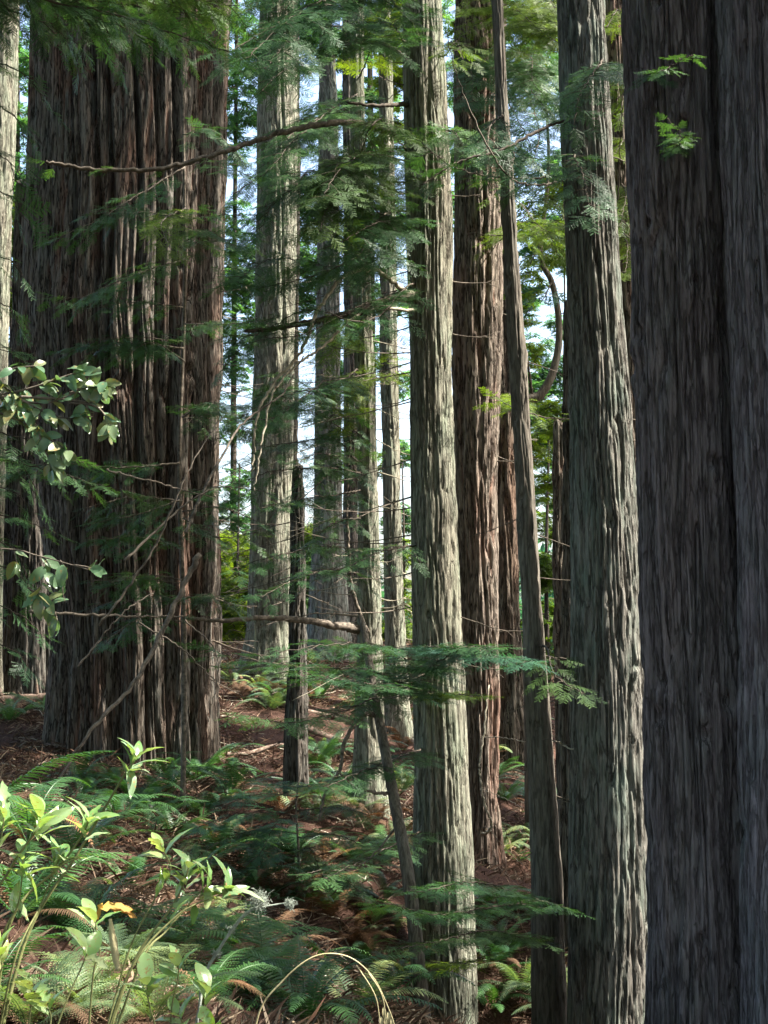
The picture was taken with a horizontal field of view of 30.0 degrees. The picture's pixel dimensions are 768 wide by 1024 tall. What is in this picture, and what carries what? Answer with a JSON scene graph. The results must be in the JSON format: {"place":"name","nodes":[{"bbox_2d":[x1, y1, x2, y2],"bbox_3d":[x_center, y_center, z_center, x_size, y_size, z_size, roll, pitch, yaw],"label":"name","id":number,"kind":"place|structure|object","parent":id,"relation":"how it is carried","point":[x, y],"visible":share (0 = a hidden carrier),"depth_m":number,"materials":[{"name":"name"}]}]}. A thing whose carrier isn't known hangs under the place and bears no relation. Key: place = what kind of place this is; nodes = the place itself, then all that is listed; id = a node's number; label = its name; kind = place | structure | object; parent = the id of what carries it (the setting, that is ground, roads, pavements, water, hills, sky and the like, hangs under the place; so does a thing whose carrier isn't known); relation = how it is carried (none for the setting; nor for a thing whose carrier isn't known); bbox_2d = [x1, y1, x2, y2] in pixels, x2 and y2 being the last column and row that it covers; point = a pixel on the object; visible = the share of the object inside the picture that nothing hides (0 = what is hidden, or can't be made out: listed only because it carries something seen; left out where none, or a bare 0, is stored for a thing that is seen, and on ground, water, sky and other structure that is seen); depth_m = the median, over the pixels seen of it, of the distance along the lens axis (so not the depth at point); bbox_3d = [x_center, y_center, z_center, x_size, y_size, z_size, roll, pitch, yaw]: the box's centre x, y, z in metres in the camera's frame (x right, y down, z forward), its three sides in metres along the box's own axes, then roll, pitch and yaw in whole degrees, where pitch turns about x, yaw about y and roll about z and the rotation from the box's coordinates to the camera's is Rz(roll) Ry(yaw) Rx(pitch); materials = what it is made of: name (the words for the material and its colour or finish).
{"place":"outdoors","nodes":[
{"label":"outdoors","id":0,"kind":"place"},
{"bbox_2d":[0,636,567,1023],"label":"ground","id":1,"kind":"structure","parent":0,"point":[277,738],"depth_m":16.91,"materials":[{"name":"brown plant"}]},
{"bbox_2d":[0,0,18,694],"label":"redwood tree","id":2,"kind":"object","parent":1,"relation":"on","point":[8,95],"visible":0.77,"depth_m":24.40,"materials":[{"name":"grey plant"}]},
{"bbox_2d":[8,7,29,353],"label":"background conifer","id":3,"kind":"object","parent":1,"relation":"on","point":[23,57],"visible":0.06,"depth_m":40.55,"materials":[{"name":"green plant"}]},
{"bbox_2d":[0,696,44,720],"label":"sword fern","id":4,"kind":"object","parent":1,"relation":"on","point":[10,711],"visible":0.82,"depth_m":21.68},
{"bbox_2d":[2,177,49,694],"bbox_3d":[-5.932,-1.101,25.209,1.836,9.509,1.883,0,-5,0],"label":"redwood tree","id":5,"kind":"object","parent":1,"relation":"on","point":[16,636],"visible":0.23,"depth_m":24.40,"materials":[{"name":"brown plant"}]},
{"bbox_2d":[1,925,73,986],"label":"sword fern","id":6,"kind":"object","parent":1,"relation":"on","point":[7,964],"visible":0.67,"depth_m":5.50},
{"bbox_2d":[0,750,114,804],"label":"sword fern","id":7,"kind":"object","parent":1,"relation":"on","point":[28,774],"visible":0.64,"depth_m":6.96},
{"bbox_2d":[0,360,120,638],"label":"broadleaf tree","id":8,"kind":"object","parent":1,"relation":"on","point":[91,390],"visible":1,"depth_m":5.24,"materials":[{"name":"green plant"}]},
{"bbox_2d":[15,927,108,1023],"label":"broadleaf shrub","id":9,"kind":"object","parent":1,"relation":"on","point":[90,945],"visible":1,"depth_m":4.51,"materials":[{"name":"green plant"}]},
{"bbox_2d":[0,946,138,1023],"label":"lacy fern","id":10,"kind":"object","parent":1,"relation":"on","point":[20,1012],"visible":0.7,"depth_m":5.42,"materials":[{"name":"plant"}]},
{"bbox_2d":[0,840,143,928],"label":"sword fern","id":11,"kind":"object","parent":1,"relation":"on","point":[7,890],"visible":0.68,"depth_m":6.15,"materials":[{"name":"plant"}]},
{"bbox_2d":[35,776,116,799],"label":"fern","id":12,"kind":"object","parent":1,"relation":"on","point":[91,784],"visible":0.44,"depth_m":15.91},
{"bbox_2d":[0,777,157,844],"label":"sword fern","id":13,"kind":"object","parent":1,"relation":"on","point":[29,817],"visible":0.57,"depth_m":6.42,"materials":[{"name":"plant"}]},
{"bbox_2d":[0,797,162,856],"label":"fern","id":14,"kind":"object","parent":1,"relation":"on","point":[65,832],"visible":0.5,"depth_m":11.46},
{"bbox_2d":[0,738,169,1023],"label":"broadleaf shrub","id":15,"kind":"object","parent":1,"relation":"on","point":[46,821],"visible":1,"depth_m":5.19,"materials":[{"name":"green plant"}]},
{"bbox_2d":[47,753,127,782],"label":"fern","id":16,"kind":"object","parent":1,"relation":"on","point":[73,770],"visible":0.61,"depth_m":16.95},
{"bbox_2d":[1,945,179,1011],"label":"lacy fern","id":17,"kind":"object","parent":1,"relation":"on","point":[81,985],"visible":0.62,"depth_m":5.89,"materials":[{"name":"plant"}]},
{"bbox_2d":[28,814,152,851],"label":"fern","id":18,"kind":"object","parent":1,"relation":"on","point":[98,831],"visible":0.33,"depth_m":12.07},
{"bbox_2d":[0,862,185,954],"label":"fern","id":19,"kind":"object","parent":1,"relation":"on","point":[70,921],"visible":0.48,"depth_m":8.82,"materials":[{"name":"plant"}]},
{"bbox_2d":[2,880,192,933],"bbox_3d":[-1.871,2.511,8.922,1.135,0.337,1.553,4,-6,-35],"label":"fern","id":20,"kind":"object","parent":1,"relation":"on","point":[114,921],"visible":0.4,"depth_m":8.81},
{"bbox_2d":[2,864,212,921],"bbox_3d":[-1.940,2.583,9.523,1.224,0.478,1.669,-3,-6,30],"label":"fern","id":21,"kind":"object","parent":1,"relation":"on","point":[136,893],"visible":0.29,"depth_m":9.62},
{"bbox_2d":[46,912,181,965],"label":"lacy fern","id":22,"kind":"object","parent":1,"relation":"on","point":[141,937],"visible":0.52,"depth_m":6.89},
{"bbox_2d":[61,788,182,821],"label":"sword fern","id":23,"kind":"object","parent":1,"relation":"on","point":[120,808],"visible":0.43,"depth_m":14.92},
{"bbox_2d":[49,889,200,956],"bbox_3d":[-1.737,2.597,9.000,1.113,0.426,1.074,-2,-5,20],"label":"fern","id":24,"kind":"object","parent":1,"relation":"on","point":[164,905],"visible":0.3,"depth_m":9.05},
{"bbox_2d":[71,788,191,823],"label":"fern","id":25,"kind":"object","parent":1,"relation":"on","point":[144,805],"visible":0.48,"depth_m":15.21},
{"bbox_2d":[0,0,264,687],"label":"conifer","id":26,"kind":"object","parent":1,"relation":"on","point":[74,10],"visible":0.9,"depth_m":10.24,"materials":[{"name":"green plant"}]},
{"bbox_2d":[74,850,195,902],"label":"fern","id":27,"kind":"object","parent":1,"relation":"on","point":[138,861],"visible":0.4,"depth_m":11.10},
{"bbox_2d":[74,772,197,802],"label":"sword fern","id":28,"kind":"object","parent":1,"relation":"on","point":[153,787],"visible":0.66,"depth_m":16.33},
{"bbox_2d":[37,942,263,1023],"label":"lacy fern","id":29,"kind":"object","parent":1,"relation":"on","point":[144,1000],"visible":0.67,"depth_m":6.01,"materials":[{"name":"plant"}]},
{"bbox_2d":[0,8,303,811],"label":"young conifer","id":30,"kind":"object","parent":1,"relation":"on","point":[140,350],"visible":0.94,"depth_m":16.21,"materials":[{"name":"plant"}]},
{"bbox_2d":[67,828,263,1023],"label":"broadleaf shrub","id":31,"kind":"object","parent":1,"relation":"on","point":[228,889],"visible":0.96,"depth_m":5.08,"materials":[{"name":"green plant"}]},
{"bbox_2d":[97,901,136,970],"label":"withered leaf","id":32,"kind":"object","parent":31,"relation":"hanging from","point":[116,907],"visible":0.99,"depth_m":5.09,"materials":[{"name":"plant"}]},
{"bbox_2d":[19,0,314,771],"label":"redwood tree","id":33,"kind":"object","parent":1,"relation":"on","point":[107,121],"visible":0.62,"depth_m":19.75,"materials":[{"name":"brown plant"}]},
{"bbox_2d":[117,795,225,837],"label":"sword fern","id":34,"kind":"object","parent":1,"relation":"on","point":[165,815],"visible":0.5,"depth_m":15.10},
{"bbox_2d":[119,766,228,793],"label":"fern","id":35,"kind":"object","parent":1,"relation":"on","point":[174,774],"visible":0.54,"depth_m":17.09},
{"bbox_2d":[123,944,225,1023],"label":"broadleaf shrub","id":36,"kind":"object","parent":1,"relation":"on","point":[145,971],"visible":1,"depth_m":4.79,"materials":[{"name":"green plant"}]},
{"bbox_2d":[121,909,227,963],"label":"fern","id":37,"kind":"object","parent":1,"relation":"on","point":[201,951],"visible":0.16,"depth_m":9.12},
{"bbox_2d":[118,892,245,959],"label":"fern","id":38,"kind":"object","parent":1,"relation":"on","point":[177,934],"visible":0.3,"depth_m":9.46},
{"bbox_2d":[135,791,256,814],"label":"sword fern","id":39,"kind":"object","parent":1,"relation":"on","point":[213,798],"visible":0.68,"depth_m":16.50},
{"bbox_2d":[155,742,256,778],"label":"fern","id":40,"kind":"object","parent":1,"relation":"on","point":[211,761],"visible":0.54,"depth_m":19.13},
{"bbox_2d":[164,841,248,875],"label":"fern","id":41,"kind":"object","parent":1,"relation":"on","point":[212,859],"visible":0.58,"depth_m":13.64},
{"bbox_2d":[135,947,285,1012],"bbox_3d":[-0.937,2.358,7.253,0.715,0.259,0.896,-2,-5,21],"label":"lacy fern","id":42,"kind":"object","parent":1,"relation":"on","point":[221,985],"visible":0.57,"depth_m":7.28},
{"bbox_2d":[163,813,279,857],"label":"fern","id":43,"kind":"object","parent":1,"relation":"on","point":[228,825],"visible":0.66,"depth_m":14.66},
{"bbox_2d":[165,757,285,792],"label":"sword fern","id":44,"kind":"object","parent":1,"relation":"on","point":[235,766],"visible":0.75,"depth_m":18.62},
{"bbox_2d":[146,908,314,962],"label":"fern","id":45,"kind":"object","parent":1,"relation":"on","point":[235,930],"visible":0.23,"depth_m":10.28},
{"bbox_2d":[219,463,249,646],"bbox_3d":[-3.467,1.143,33.987,2.072,4.655,3.280,0,-5,0],"label":"background broadleaf","id":46,"kind":"object","parent":1,"relation":"on","point":[238,630],"visible":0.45,"depth_m":33.29,"materials":[{"name":"green plant"}]},
{"bbox_2d":[156,930,319,1012],"bbox_3d":[-1.020,2.886,9.063,1.059,0.435,0.932,4,-7,-40],"label":"fern","id":47,"kind":"object","parent":1,"relation":"on","point":[245,945],"visible":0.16,"depth_m":9.11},
{"bbox_2d":[219,0,259,535],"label":"background conifer","id":48,"kind":"object","parent":1,"relation":"on","point":[247,120],"visible":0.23,"depth_m":42.46,"materials":[{"name":"green plant"}]},
{"bbox_2d":[167,945,320,995],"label":"fern","id":49,"kind":"object","parent":1,"relation":"on","point":[309,975],"visible":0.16,"depth_m":9.01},
{"bbox_2d":[195,888,296,1023],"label":"lichen twig","id":50,"kind":"object","parent":1,"relation":"on","point":[257,903],"visible":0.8,"depth_m":5.18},
{"bbox_2d":[157,914,338,991],"bbox_3d":[-1.093,3.141,10.212,1.364,0.425,1.546,-4,-6,39],"label":"fern","id":51,"kind":"object","parent":1,"relation":"on","point":[278,934],"visible":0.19,"depth_m":10.29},
{"bbox_2d":[177,957,324,996],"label":"fern","id":52,"kind":"object","parent":1,"relation":"on","point":[251,981],"visible":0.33,"depth_m":8.66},
{"bbox_2d":[160,900,353,1007],"bbox_3d":[-0.984,3.029,9.784,1.419,0.587,1.656,-2,-5,21],"label":"sword fern","id":53,"kind":"object","parent":1,"relation":"on","point":[264,949],"visible":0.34,"depth_m":9.84,"materials":[{"name":"plant"}]},
{"bbox_2d":[210,842,310,884],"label":"fern","id":54,"kind":"object","parent":1,"relation":"on","point":[254,874],"visible":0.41,"depth_m":14.43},
{"bbox_2d":[212,857,330,894],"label":"fern","id":55,"kind":"object","parent":1,"relation":"on","point":[279,883],"visible":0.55,"depth_m":14.29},
{"bbox_2d":[221,874,322,901],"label":"sword fern","id":56,"kind":"object","parent":1,"relation":"on","point":[253,882],"visible":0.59,"depth_m":14.06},
{"bbox_2d":[233,688,311,709],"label":"fern","id":57,"kind":"object","parent":1,"relation":"on","point":[268,699],"visible":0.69,"depth_m":23.93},
{"bbox_2d":[210,464,340,802],"bbox_3d":[-1.557,1.858,18.915,1.750,5.045,1.097,2,-5,-24],"label":"dead snag","id":58,"kind":"object","parent":1,"relation":"on","point":[295,754],"visible":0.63,"depth_m":18.81,"materials":[{"name":"wood"}]},
{"bbox_2d":[0,650,554,1023],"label":"fallen twigs","id":59,"kind":"object","parent":1,"relation":"on","point":[293,935],"visible":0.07,"depth_m":15.86,"materials":[{"name":"brown wood"}]},
{"bbox_2d":[219,0,345,681],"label":"redwood tree","id":60,"kind":"object","parent":1,"relation":"on","point":[276,357],"visible":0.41,"depth_m":26.98,"materials":[{"name":"grey plant"}]},
{"bbox_2d":[178,764,394,904],"bbox_3d":[-0.972,3.348,14.447,2.168,1.546,1.054,0,-5,0],"label":"conifer sapling","id":61,"kind":"object","parent":1,"relation":"on","point":[269,832],"visible":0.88,"depth_m":14.36,"materials":[{"name":"plant"}]},
{"bbox_2d":[230,908,347,980],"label":"fern","id":62,"kind":"object","parent":1,"relation":"on","point":[291,915],"visible":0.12,"depth_m":11.37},
{"bbox_2d":[234,786,344,814],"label":"fern","id":63,"kind":"object","parent":1,"relation":"on","point":[279,804],"visible":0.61,"depth_m":17.75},
{"bbox_2d":[26,0,560,1023],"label":"redwood tree","id":64,"kind":"object","parent":1,"relation":"on","point":[436,650],"visible":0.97,"depth_m":14.77,"materials":[{"name":"grey plant"}]},
{"bbox_2d":[236,822,350,863],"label":"fern","id":65,"kind":"object","parent":1,"relation":"on","point":[291,838],"visible":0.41,"depth_m":15.47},
{"bbox_2d":[180,3,409,818],"bbox_3d":[-1.103,-3.825,17.068,2.665,15.700,4.820,-2,-6,26],"label":"redwood tree","id":66,"kind":"object","parent":1,"relation":"on","point":[368,592],"visible":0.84,"depth_m":17.58,"materials":[{"name":"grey plant"}]},
{"bbox_2d":[290,2,300,544],"bbox_3d":[-1.970,-7.108,29.329,0.539,21.160,0.340,0,-5,0],"label":"redwood tree","id":67,"kind":"object","parent":1,"relation":"on","point":[295,434],"visible":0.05,"depth_m":28.97,"materials":[{"name":"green plant"}]},
{"bbox_2d":[238,842,379,908],"bbox_3d":[-0.853,3.783,14.947,1.510,0.520,1.029,3,-6,-29],"label":"fern","id":68,"kind":"object","parent":1,"relation":"on","point":[292,887],"visible":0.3,"depth_m":14.83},
{"bbox_2d":[189,935,443,1023],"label":"sword fern","id":69,"kind":"object","parent":1,"relation":"on","point":[296,1000],"visible":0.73,"depth_m":8.75,"materials":[{"name":"plant"}]},
{"bbox_2d":[280,727,353,761],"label":"sword fern","id":70,"kind":"object","parent":1,"relation":"on","point":[328,743],"visible":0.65,"depth_m":21.08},
{"bbox_2d":[255,953,394,1023],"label":"dry grass","id":71,"kind":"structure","parent":1,"relation":"on","point":[388,1019],"depth_m":5.46,"materials":[{"name":"plant"}]},
{"bbox_2d":[284,789,368,814],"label":"sword fern","id":72,"kind":"object","parent":1,"relation":"on","point":[315,803],"visible":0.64,"depth_m":17.79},
{"bbox_2d":[307,0,353,661],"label":"redwood tree","id":73,"kind":"object","parent":1,"relation":"on","point":[328,87],"visible":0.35,"depth_m":30.90,"materials":[{"name":"grey plant"}]},
{"bbox_2d":[298,0,373,340],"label":"background conifer","id":74,"kind":"object","parent":1,"relation":"on","point":[310,297],"visible":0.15,"depth_m":41.75,"materials":[{"name":"green wood"}]},
{"bbox_2d":[292,884,382,919],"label":"fern","id":75,"kind":"object","parent":1,"relation":"on","point":[338,904],"visible":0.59,"depth_m":14.69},
{"bbox_2d":[342,0,357,650],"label":"redwood tree","id":76,"kind":"object","parent":1,"relation":"on","point":[348,363],"visible":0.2,"depth_m":32.63,"materials":[{"name":"grey plant"}]},
{"bbox_2d":[278,612,430,1016],"bbox_3d":[-0.464,2.823,13.152,1.328,3.820,1.486,2,-6,-25],"label":"bent tree","id":77,"kind":"object","parent":1,"relation":"on","point":[415,933],"visible":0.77,"depth_m":13.04,"materials":[{"name":"brown plant"}]},
{"bbox_2d":[328,926,395,948],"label":"fern","id":78,"kind":"object","parent":1,"relation":"on","point":[365,934],"visible":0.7,"depth_m":14.54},
{"bbox_2d":[327,910,402,948],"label":"fern","id":79,"kind":"object","parent":1,"relation":"on","point":[354,928],"visible":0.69,"depth_m":14.77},
{"bbox_2d":[338,927,404,970],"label":"sword fern","id":80,"kind":"object","parent":1,"relation":"on","point":[364,947],"visible":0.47,"depth_m":14.43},
{"bbox_2d":[339,1,410,534],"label":"background conifer","id":81,"kind":"object","parent":1,"relation":"on","point":[404,446],"visible":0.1,"depth_m":43.46,"materials":[{"name":"green plant"}]},
{"bbox_2d":[301,960,448,1014],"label":"fern","id":82,"kind":"object","parent":1,"relation":"on","point":[363,986],"visible":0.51,"depth_m":11.09,"materials":[{"name":"plant"}]},
{"bbox_2d":[342,452,412,642],"bbox_3d":[-0.237,1.153,34.177,2.680,5.077,2.668,0,-5,0],"label":"background broadleaf","id":83,"kind":"object","parent":1,"relation":"on","point":[406,564],"visible":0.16,"depth_m":34.03,"materials":[{"name":"green plant"}]},
{"bbox_2d":[345,870,419,900],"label":"fern","id":84,"kind":"object","parent":1,"relation":"on","point":[388,895],"visible":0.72,"depth_m":15.31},
{"bbox_2d":[353,3,413,740],"bbox_3d":[0.165,-5.576,23.854,1.551,19.370,3.013,0,-5,0],"label":"redwood tree","id":85,"kind":"object","parent":1,"relation":"on","point":[395,632],"visible":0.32,"depth_m":24.50,"materials":[{"name":"grey plant"}]},
{"bbox_2d":[329,942,474,994],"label":"fern","id":86,"kind":"object","parent":1,"relation":"on","point":[407,968],"visible":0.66,"depth_m":12.62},
{"bbox_2d":[441,0,454,232],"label":"background conifer","id":87,"kind":"object","parent":1,"relation":"on","point":[446,17],"visible":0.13,"depth_m":44.83,"materials":[{"name":"green wood"}]},
{"bbox_2d":[364,0,556,144],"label":"background broadleaf","id":88,"kind":"object","parent":1,"relation":"on","point":[398,78],"visible":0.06,"depth_m":31.30,"materials":[{"name":"plant"}]},
{"bbox_2d":[352,0,606,1023],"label":"leaning tree","id":89,"kind":"object","parent":1,"relation":"on","point":[546,944],"visible":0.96,"depth_m":13.11,"materials":[{"name":"brown plant"}]},
{"bbox_2d":[475,918,530,966],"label":"fern","id":90,"kind":"object","parent":1,"relation":"on","point":[491,945],"visible":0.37,"depth_m":16.10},
{"bbox_2d":[476,980,530,1012],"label":"sword fern","id":91,"kind":"object","parent":1,"relation":"on","point":[480,996],"visible":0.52,"depth_m":15.27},
{"bbox_2d":[476,932,530,970],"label":"fern","id":92,"kind":"object","parent":1,"relation":"on","point":[496,949],"visible":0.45,"depth_m":15.79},
{"bbox_2d":[443,0,565,874],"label":"redwood tree","id":93,"kind":"object","parent":1,"relation":"on","point":[477,311],"visible":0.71,"depth_m":19.62,"materials":[{"name":"red plant"}]},
{"bbox_2d":[497,1,538,766],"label":"redwood tree","id":94,"kind":"object","parent":1,"relation":"on","point":[511,693],"visible":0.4,"depth_m":25.32,"materials":[{"name":"brown plant"}]},
{"bbox_2d":[395,0,647,1023],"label":"redwood tree","id":95,"kind":"object","parent":1,"relation":"on","point":[607,892],"visible":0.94,"depth_m":12.71,"materials":[{"name":"grey plant"}]},
{"bbox_2d":[472,300,570,950],"bbox_3d":[1.778,1.370,16.093,0.854,8.010,2.184,-3,-6,33],"label":"redwood tree","id":96,"kind":"object","parent":1,"relation":"on","point":[563,767],"visible":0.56,"depth_m":16.82,"materials":[{"name":"brown plant"}]},
{"bbox_2d":[477,954,567,1003],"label":"sword fern","id":97,"kind":"object","parent":1,"relation":"on","point":[511,973],"visible":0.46,"depth_m":15.45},
{"bbox_2d":[502,78,566,828],"bbox_3d":[2.324,-0.931,21.196,1.653,11.616,1.520,4,-6,-37],"label":"curved tree","id":98,"kind":"object","parent":1,"relation":"on","point":[540,394],"visible":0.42,"depth_m":21.52,"materials":[{"name":"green plant"}]},
{"bbox_2d":[506,0,564,509],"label":"background conifer","id":99,"kind":"object","parent":1,"relation":"on","point":[537,381],"visible":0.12,"depth_m":40.69,"materials":[{"name":"plant"}]},
{"bbox_2d":[507,0,565,505],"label":"background broadleaf","id":100,"kind":"object","parent":1,"relation":"on","point":[545,411],"visible":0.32,"depth_m":30.32,"materials":[{"name":"plant"}]},
{"bbox_2d":[519,420,554,684],"bbox_3d":[3.590,1.066,33.260,1.971,6.553,2.335,0,-5,0],"label":"background broadleaf","id":101,"kind":"object","parent":1,"relation":"on","point":[545,561],"visible":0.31,"depth_m":32.93,"materials":[{"name":"green plant"}]},
{"bbox_2d":[538,160,566,344],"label":"background conifer","id":102,"kind":"object","parent":1,"relation":"on","point":[549,324],"visible":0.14,"depth_m":36.05,"materials":[{"name":"green plant"}]},
{"bbox_2d":[552,419,563,789],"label":"redwood tree","id":103,"kind":"object","parent":1,"relation":"on","point":[557,481],"visible":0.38,"depth_m":23.96,"materials":[{"name":"brown plant"}]},
{"bbox_2d":[604,0,637,514],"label":"redwood tree","id":104,"kind":"object","parent":1,"relation":"on","point":[613,12],"visible":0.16,"depth_m":17.64,"materials":[{"name":"red plant"}]},
{"bbox_2d":[621,0,743,1023],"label":"redwood tree","id":105,"kind":"object","parent":1,"relation":"on","point":[687,525],"visible":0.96,"depth_m":8.98,"materials":[{"name":"brown plant"}]},
{"bbox_2d":[715,0,767,1023],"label":"redwood tree","id":106,"kind":"object","parent":1,"relation":"on","point":[742,42],"visible":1,"depth_m":8.66,"materials":[{"name":"brown plant"}]},
{"bbox_2d":[9,0,566,603],"label":"sky","id":107,"kind":"structure","parent":0,"point":[405,423],"materials":[{"name":"white"}]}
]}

